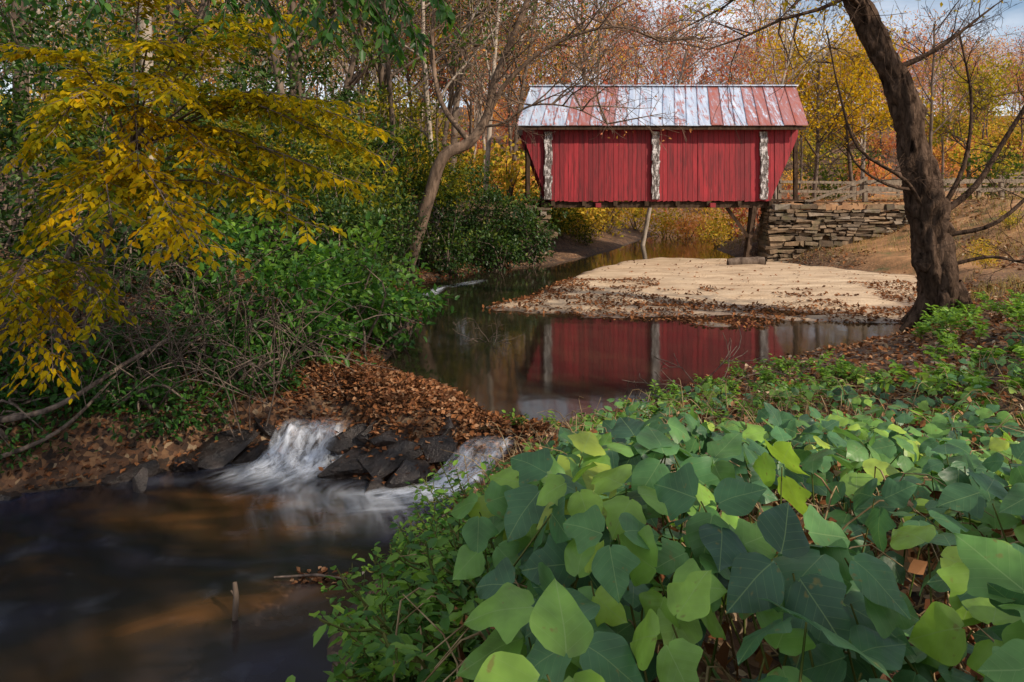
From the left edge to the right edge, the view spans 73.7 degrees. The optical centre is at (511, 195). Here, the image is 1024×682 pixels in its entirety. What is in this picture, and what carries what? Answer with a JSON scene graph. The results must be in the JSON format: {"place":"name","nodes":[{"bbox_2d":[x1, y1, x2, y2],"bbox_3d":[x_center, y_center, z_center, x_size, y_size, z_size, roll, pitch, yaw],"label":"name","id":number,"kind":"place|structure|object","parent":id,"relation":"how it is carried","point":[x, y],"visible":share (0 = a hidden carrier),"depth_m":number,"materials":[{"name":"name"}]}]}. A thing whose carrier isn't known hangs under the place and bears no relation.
{"place":"outdoors","nodes":[
{"label":"outdoors","id":0,"kind":"place"},
{"bbox_2d":[0,456,480,681],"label":"stream water","id":1,"kind":"structure","parent":0,"point":[119,582],"depth_m":5.75,"materials":[{"name":"black liquid"}]},
{"bbox_2d":[230,581,238,620],"bbox_3d":[-2.072,3.099,5.083,0.065,0.407,0.104,0,0,0],"label":"stick in water","id":2,"kind":"object","parent":1,"relation":"in","point":[235,594],"visible":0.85,"depth_m":5.08,"materials":[{"name":"brown plant"}]},
{"bbox_2d":[274,566,365,584],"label":"floating leaf clump","id":3,"kind":"object","parent":1,"relation":"on","point":[318,576],"visible":0.88,"depth_m":5.59,"materials":[{"name":"brown plant"}]},
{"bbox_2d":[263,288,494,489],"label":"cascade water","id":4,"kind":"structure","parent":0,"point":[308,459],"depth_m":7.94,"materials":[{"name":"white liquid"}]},
{"bbox_2d":[0,107,1023,681],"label":"ground","id":5,"kind":"structure","parent":0,"point":[816,275],"depth_m":14.96,"materials":[{"name":"brown soil"}]},
{"bbox_2d":[0,57,66,290],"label":"rhododendron shrub","id":6,"kind":"object","parent":5,"relation":"on","point":[9,197],"visible":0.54,"depth_m":10.65,"materials":[{"name":"green plant"}]},
{"bbox_2d":[0,398,71,479],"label":"undergrowth bush","id":7,"kind":"object","parent":5,"relation":"on","point":[4,435],"visible":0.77,"depth_m":7.49,"materials":[{"name":"green plant"}]},
{"bbox_2d":[0,0,136,232],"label":"rhododendron shrub","id":8,"kind":"object","parent":5,"relation":"on","point":[10,133],"visible":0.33,"depth_m":14.12,"materials":[{"name":"green plant"}]},
{"bbox_2d":[0,230,146,404],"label":"undergrowth bush","id":9,"kind":"object","parent":5,"relation":"on","point":[3,355],"visible":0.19,"depth_m":8.60,"materials":[{"name":"green plant"}]},
{"bbox_2d":[0,324,204,439],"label":"undergrowth bush","id":10,"kind":"object","parent":5,"relation":"on","point":[15,396],"visible":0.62,"depth_m":8.00,"materials":[{"name":"green plant"}]},
{"bbox_2d":[11,0,201,218],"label":"hardwood tree","id":11,"kind":"object","parent":5,"relation":"on","point":[14,15],"visible":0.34,"depth_m":16.79,"materials":[{"name":"grey plant"}]},
{"bbox_2d":[0,0,241,265],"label":"rhododendron shrub","id":12,"kind":"object","parent":5,"relation":"on","point":[5,101],"visible":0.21,"depth_m":12.62,"materials":[{"name":"green plant"}]},
{"bbox_2d":[0,33,280,245],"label":"alder shrub","id":13,"kind":"object","parent":5,"relation":"on","point":[109,73],"visible":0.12,"depth_m":13.83,"materials":[{"name":"green plant"}]},
{"bbox_2d":[48,369,240,451],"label":"undergrowth bush","id":14,"kind":"object","parent":5,"relation":"on","point":[153,408],"visible":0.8,"depth_m":8.04,"materials":[{"name":"green plant"}]},
{"bbox_2d":[137,0,161,249],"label":"hardwood tree","id":15,"kind":"object","parent":5,"relation":"on","point":[143,25],"visible":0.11,"depth_m":13.80,"materials":[{"name":"grey plant"}]},
{"bbox_2d":[27,129,293,330],"bbox_3d":[-5.786,0.611,11.625,4.371,3.785,3.812,0,0,-30],"label":"rhododendron shrub","id":16,"kind":"object","parent":5,"relation":"on","point":[138,253],"visible":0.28,"depth_m":11.33,"materials":[{"name":"green plant"}]},
{"bbox_2d":[41,0,280,116],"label":"hardwood tree","id":17,"kind":"object","parent":5,"relation":"on","point":[174,7],"visible":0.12,"depth_m":28.05,"materials":[{"name":"grey plant"}]},
{"bbox_2d":[33,0,292,231],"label":"rhododendron shrub","id":18,"kind":"object","parent":5,"relation":"on","point":[241,64],"visible":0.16,"depth_m":18.66,"materials":[{"name":"green plant"}]},
{"bbox_2d":[72,0,285,211],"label":"hardwood tree","id":19,"kind":"object","parent":5,"relation":"on","point":[201,10],"visible":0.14,"depth_m":21.84,"materials":[{"name":"grey plant"}]},
{"bbox_2d":[70,283,289,396],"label":"undergrowth bush","id":20,"kind":"object","parent":5,"relation":"on","point":[191,346],"visible":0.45,"depth_m":9.12,"materials":[{"name":"green plant"}]},
{"bbox_2d":[0,0,406,404],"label":"yellow witch hazel tree","id":21,"kind":"object","parent":5,"relation":"on","point":[101,175],"visible":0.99,"depth_m":6.61,"materials":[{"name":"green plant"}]},
{"bbox_2d":[0,214,423,458],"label":"tangled branches","id":22,"kind":"object","parent":5,"relation":"on","point":[48,409],"visible":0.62,"depth_m":8.68,"materials":[{"name":"brown plant"}]},
{"bbox_2d":[88,59,351,262],"bbox_3d":[-7.270,-0.600,16.458,5.650,5.401,5.541,0,0,-29],"label":"rhododendron shrub","id":23,"kind":"object","parent":5,"relation":"on","point":[277,134],"visible":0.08,"depth_m":16.17,"materials":[{"name":"green plant"}]},
{"bbox_2d":[0,408,457,500],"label":"river rocks","id":24,"kind":"object","parent":5,"relation":"on","point":[222,451],"visible":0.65,"depth_m":7.71,"materials":[{"name":"black stone"}]},
{"bbox_2d":[0,0,461,161],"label":"overhanging tree","id":25,"kind":"object","parent":5,"relation":"on","point":[376,11],"visible":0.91,"depth_m":5.78,"materials":[{"name":"green plant"}]},
{"bbox_2d":[189,331,309,403],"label":"undergrowth bush","id":26,"kind":"object","parent":5,"relation":"on","point":[238,384],"visible":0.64,"depth_m":8.78,"materials":[{"name":"green plant"}]},
{"bbox_2d":[141,204,358,356],"bbox_3d":[-3.915,1.312,10.143,3.152,2.431,2.463,0,0,0],"label":"green bush","id":27,"kind":"object","parent":5,"relation":"on","point":[281,274],"visible":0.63,"depth_m":10.05,"materials":[{"name":"green plant"}]},
{"bbox_2d":[184,0,397,249],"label":"hardwood tree","id":28,"kind":"object","parent":5,"relation":"on","point":[280,86],"visible":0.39,"depth_m":19.32,"materials":[{"name":"grey plant"}]},
{"bbox_2d":[173,0,426,219],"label":"hardwood tree","id":29,"kind":"object","parent":5,"relation":"on","point":[300,52],"visible":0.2,"depth_m":24.72,"materials":[{"name":"grey plant"}]},
{"bbox_2d":[204,151,400,290],"bbox_3d":[-4.625,0.794,15.117,4.368,3.587,3.672,0,0,0],"label":"rhododendron shrub","id":30,"kind":"object","parent":5,"relation":"on","point":[328,204],"visible":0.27,"depth_m":14.78,"materials":[{"name":"green plant"}]},
{"bbox_2d":[237,300,376,369],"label":"green bush","id":31,"kind":"object","parent":5,"relation":"on","point":[340,340],"visible":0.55,"depth_m":9.75,"materials":[{"name":"green plant"}]},
{"bbox_2d":[215,2,411,240],"bbox_3d":[-6.284,-1.984,20.925,6.348,8.541,4.416,0,0,0],"label":"rhododendron shrub","id":32,"kind":"object","parent":5,"relation":"on","point":[328,72],"visible":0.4,"depth_m":20.78,"materials":[{"name":"green plant"}]},
{"bbox_2d":[262,0,365,193],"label":"hardwood tree","id":33,"kind":"object","parent":5,"relation":"on","point":[292,6],"visible":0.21,"depth_m":22.96,"materials":[{"name":"grey plant"}]},
{"bbox_2d":[238,99,415,256],"bbox_3d":[-4.796,0.121,17.026,4.626,4.759,4.263,0,0,20],"label":"alder shrub","id":34,"kind":"object","parent":5,"relation":"on","point":[352,168],"visible":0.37,"depth_m":16.80,"materials":[{"name":"green plant"}]},
{"bbox_2d":[250,84,418,270],"bbox_3d":[-5.359,-0.311,19.905,5.393,5.814,4.791,0,0,0],"label":"rhododendron shrub","id":35,"kind":"object","parent":5,"relation":"on","point":[382,158],"visible":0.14,"depth_m":19.88,"materials":[{"name":"green plant"}]},
{"bbox_2d":[257,211,430,360],"bbox_3d":[-2.803,1.552,11.418,2.889,2.584,2.147,0,0,0],"label":"green bush","id":36,"kind":"object","parent":5,"relation":"on","point":[362,294],"visible":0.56,"depth_m":11.29,"materials":[{"name":"green plant"}]},
{"bbox_2d":[287,240,440,321],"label":"rhododendron shrub","id":37,"kind":"object","parent":5,"relation":"on","point":[377,262],"visible":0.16,"depth_m":14.16,"materials":[{"name":"green plant"}]},
{"bbox_2d":[309,178,426,289],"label":"rhododendron shrub","id":38,"kind":"object","parent":5,"relation":"on","point":[387,240],"visible":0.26,"depth_m":18.47,"materials":[{"name":"green plant"}]},
{"bbox_2d":[328,262,459,351],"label":"green bush","id":39,"kind":"object","parent":5,"relation":"on","point":[403,341],"visible":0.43,"depth_m":12.05,"materials":[{"name":"green plant"}]},
{"bbox_2d":[319,0,468,218],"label":"hardwood tree","id":40,"kind":"object","parent":5,"relation":"on","point":[380,69],"visible":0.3,"depth_m":25.85,"materials":[{"name":"grey plant"}]},
{"bbox_2d":[350,64,446,245],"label":"rhododendron shrub","id":41,"kind":"object","parent":5,"relation":"on","point":[415,110],"visible":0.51,"depth_m":24.26,"materials":[{"name":"green plant"}]},
{"bbox_2d":[362,178,443,283],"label":"rhododendron shrub","id":42,"kind":"object","parent":5,"relation":"on","point":[411,216],"visible":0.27,"depth_m":20.26,"materials":[{"name":"green plant"}]},
{"bbox_2d":[297,0,513,193],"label":"hardwood tree","id":43,"kind":"object","parent":5,"relation":"on","point":[349,81],"visible":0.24,"depth_m":33.20,"materials":[{"name":"grey plant"}]},
{"bbox_2d":[328,118,490,265],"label":"rhododendron shrub","id":44,"kind":"object","parent":5,"relation":"on","point":[449,213],"visible":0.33,"depth_m":23.16,"materials":[{"name":"green plant"}]},
{"bbox_2d":[327,0,503,192],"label":"hardwood tree","id":45,"kind":"object","parent":5,"relation":"on","point":[403,49],"visible":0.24,"depth_m":27.86,"materials":[{"name":"grey plant"}]},
{"bbox_2d":[385,137,483,268],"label":"alder shrub","id":46,"kind":"object","parent":5,"relation":"on","point":[454,180],"visible":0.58,"depth_m":22.66,"materials":[{"name":"green plant"}]},
{"bbox_2d":[278,0,603,256],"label":"hardwood tree","id":47,"kind":"object","parent":5,"relation":"on","point":[426,89],"visible":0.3,"depth_m":24.93,"materials":[{"name":"brown plant"}]},
{"bbox_2d":[403,219,493,278],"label":"rhododendron shrub","id":48,"kind":"object","parent":5,"relation":"on","point":[443,266],"visible":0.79,"depth_m":22.77,"materials":[{"name":"green plant"}]},
{"bbox_2d":[380,0,549,238],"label":"hardwood tree","id":49,"kind":"object","parent":5,"relation":"on","point":[389,75],"visible":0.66,"depth_m":23.45,"materials":[{"name":"brown plant"}]},
{"bbox_2d":[405,155,543,262],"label":"rhododendron shrub","id":50,"kind":"object","parent":5,"relation":"on","point":[491,196],"visible":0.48,"depth_m":25.62,"materials":[{"name":"green plant"}]},
{"bbox_2d":[286,436,684,681],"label":"privet plants","id":51,"kind":"object","parent":5,"relation":"on","point":[376,647],"visible":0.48,"depth_m":2.14,"materials":[{"name":"green plant"}]},
{"bbox_2d":[395,0,584,185],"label":"hardwood tree","id":52,"kind":"object","parent":5,"relation":"on","point":[455,112],"visible":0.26,"depth_m":32.81,"materials":[{"name":"grey plant"}]},
{"bbox_2d":[450,217,532,270],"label":"rhododendron shrub","id":53,"kind":"object","parent":5,"relation":"on","point":[497,264],"visible":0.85,"depth_m":24.67,"materials":[{"name":"green plant"}]},
{"bbox_2d":[439,204,557,257],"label":"shrub","id":54,"kind":"object","parent":5,"relation":"on","point":[542,218],"visible":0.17,"depth_m":27.61,"materials":[{"name":"green plant"}]},
{"bbox_2d":[0,196,1023,681],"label":"fallen leaves","id":55,"kind":"object","parent":5,"relation":"on","point":[392,382],"visible":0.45,"depth_m":9.18,"materials":[{"name":"brown plant"}]},
{"bbox_2d":[0,0,1023,220],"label":"distant forest","id":56,"kind":"object","parent":5,"relation":"on","point":[372,75],"visible":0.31,"depth_m":58.04,"materials":[{"name":"orange plant"}]},
{"bbox_2d":[0,81,1023,268],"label":"understory shrubs","id":57,"kind":"object","parent":5,"relation":"on","point":[576,219],"visible":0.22,"depth_m":43.12,"materials":[{"name":"yellow plant"}]},
{"bbox_2d":[410,0,620,200],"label":"hardwood tree","id":58,"kind":"object","parent":5,"relation":"on","point":[488,143],"visible":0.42,"depth_m":30.17,"materials":[{"name":"brown plant"}]},
{"bbox_2d":[485,188,572,265],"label":"rhododendron shrub","id":59,"kind":"object","parent":5,"relation":"on","point":[538,243],"visible":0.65,"depth_m":26.31,"materials":[{"name":"green plant"}]},
{"bbox_2d":[449,0,610,200],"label":"hardwood tree","id":60,"kind":"object","parent":5,"relation":"on","point":[515,146],"visible":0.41,"depth_m":34.10,"materials":[{"name":"grey plant"}]},
{"bbox_2d":[398,0,762,274],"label":"curved bare tree","id":61,"kind":"object","parent":5,"relation":"on","point":[448,152],"visible":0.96,"depth_m":20.55,"materials":[{"name":"brown plant"}]},
{"bbox_2d":[453,310,793,392],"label":"weeds","id":62,"kind":"object","parent":5,"relation":"on","point":[728,360],"visible":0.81,"depth_m":9.23,"materials":[{"name":"green plant"}]},
{"bbox_2d":[516,85,807,256],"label":"covered bridge","id":63,"kind":"structure","parent":5,"relation":"on","point":[709,163],"depth_m":27.99,"materials":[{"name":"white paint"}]},
{"bbox_2d":[585,0,809,245],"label":"autumn tree","id":64,"kind":"object","parent":5,"relation":"on","point":[647,220],"visible":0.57,"depth_m":33.93,"materials":[{"name":"orange plant"}]},
{"bbox_2d":[502,349,902,451],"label":"bank weeds","id":65,"kind":"object","parent":5,"relation":"on","point":[843,368],"visible":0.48,"depth_m":8.14,"materials":[{"name":"green plant"}]},
{"bbox_2d":[392,324,1023,681],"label":"dry vine stalks","id":66,"kind":"object","parent":5,"relation":"on","point":[962,667],"visible":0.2,"depth_m":3.15,"materials":[{"name":"brown plant"}]},
{"bbox_2d":[449,385,1023,681],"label":"withered leaves","id":67,"kind":"object","parent":5,"relation":"on","point":[916,566],"visible":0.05,"depth_m":2.31,"materials":[{"name":"brown plant"}]},
{"bbox_2d":[451,332,1023,681],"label":"kudzu vines","id":68,"kind":"object","parent":5,"relation":"on","point":[549,623],"visible":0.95,"depth_m":1.65,"materials":[{"name":"green plant"}]},
{"bbox_2d":[700,0,882,201],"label":"bare tree","id":69,"kind":"object","parent":5,"relation":"on","point":[782,82],"visible":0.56,"depth_m":33.28,"materials":[{"name":"brown plant"}]},
{"bbox_2d":[615,0,1023,329],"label":"leaning river tree","id":70,"kind":"object","parent":5,"relation":"on","point":[929,207],"visible":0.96,"depth_m":13.47,"materials":[{"name":"brown plant"}]},
{"bbox_2d":[716,0,933,198],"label":"autumn tree","id":71,"kind":"object","parent":5,"relation":"on","point":[839,120],"visible":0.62,"depth_m":35.59,"materials":[{"name":"yellow plant"}]},
{"bbox_2d":[755,202,908,262],"bbox_3d":[13.669,1.641,29.890,7.161,2.797,5.011,0,0,0],"label":"stone abutment","id":72,"kind":"object","parent":5,"relation":"on","point":[793,225],"visible":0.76,"depth_m":27.59,"materials":[{"name":"beige stone"}]},
{"bbox_2d":[786,9,954,193],"bbox_3d":[18.672,-4.809,37.703,9.700,10.573,7.706,0,0,34],"label":"autumn tree","id":73,"kind":"object","parent":5,"relation":"on","point":[850,172],"visible":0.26,"depth_m":37.90,"materials":[{"name":"yellow plant"}]},
{"bbox_2d":[727,193,1023,302],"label":"dry grass","id":74,"kind":"structure","parent":5,"relation":"on","point":[999,284],"depth_m":24.44,"materials":[{"name":"brown plant"}]},
{"bbox_2d":[813,10,960,198],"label":"autumn tree","id":75,"kind":"object","parent":5,"relation":"on","point":[862,173],"visible":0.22,"depth_m":42.42,"materials":[{"name":"yellow plant"}]},
{"bbox_2d":[777,179,1022,201],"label":"wooden fence","id":76,"kind":"object","parent":5,"relation":"on","point":[780,190],"visible":0.3,"depth_m":32.35,"materials":[{"name":"grey wood"}]},
{"bbox_2d":[803,177,1023,203],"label":"wooden fence","id":77,"kind":"object","parent":5,"relation":"on","point":[866,189],"visible":0.52,"depth_m":28.17,"materials":[{"name":"grey wood"}]},
{"bbox_2d":[825,171,1023,197],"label":"wooden fence","id":78,"kind":"object","parent":5,"relation":"on","point":[897,194],"visible":0.19,"depth_m":48.64,"materials":[{"name":"grey wood"}]},
{"bbox_2d":[842,0,1023,153],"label":"bare tree","id":79,"kind":"object","parent":5,"relation":"on","point":[933,81],"visible":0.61,"depth_m":33.91,"materials":[{"name":"grey plant"}]},
{"bbox_2d":[887,289,1023,423],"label":"bank greenery","id":80,"kind":"object","parent":5,"relation":"on","point":[951,318],"visible":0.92,"depth_m":8.32,"materials":[{"name":"green plant"}]},
{"bbox_2d":[890,35,1023,198],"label":"autumn tree","id":81,"kind":"object","parent":5,"relation":"on","point":[976,111],"visible":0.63,"depth_m":37.84,"materials":[{"name":"yellow plant"}]},
{"bbox_2d":[0,0,1023,115],"label":"sky","id":82,"kind":"structure","parent":0,"point":[1013,17],"materials":[{"name":"white"}]},
{"bbox_2d":[200,196,951,201],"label":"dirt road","id":83,"kind":"structure","parent":0,"point":[801,201],"depth_m":28.31,"materials":[{"name":"brown soil"}]},
{"bbox_2d":[383,226,916,433],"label":"river water","id":84,"kind":"structure","parent":0,"point":[561,363],"depth_m":12.46,"materials":[{"name":"brown liquid"}]},
{"bbox_2d":[727,256,765,264],"bbox_3d":[8.851,2.549,25.809,1.373,0.511,0.427,0,0,9],"label":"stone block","id":85,"kind":"object","parent":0,"point":[746,260],"visible":0.62,"depth_m":25.65,"materials":[{"name":"grey stone"}]}
]}

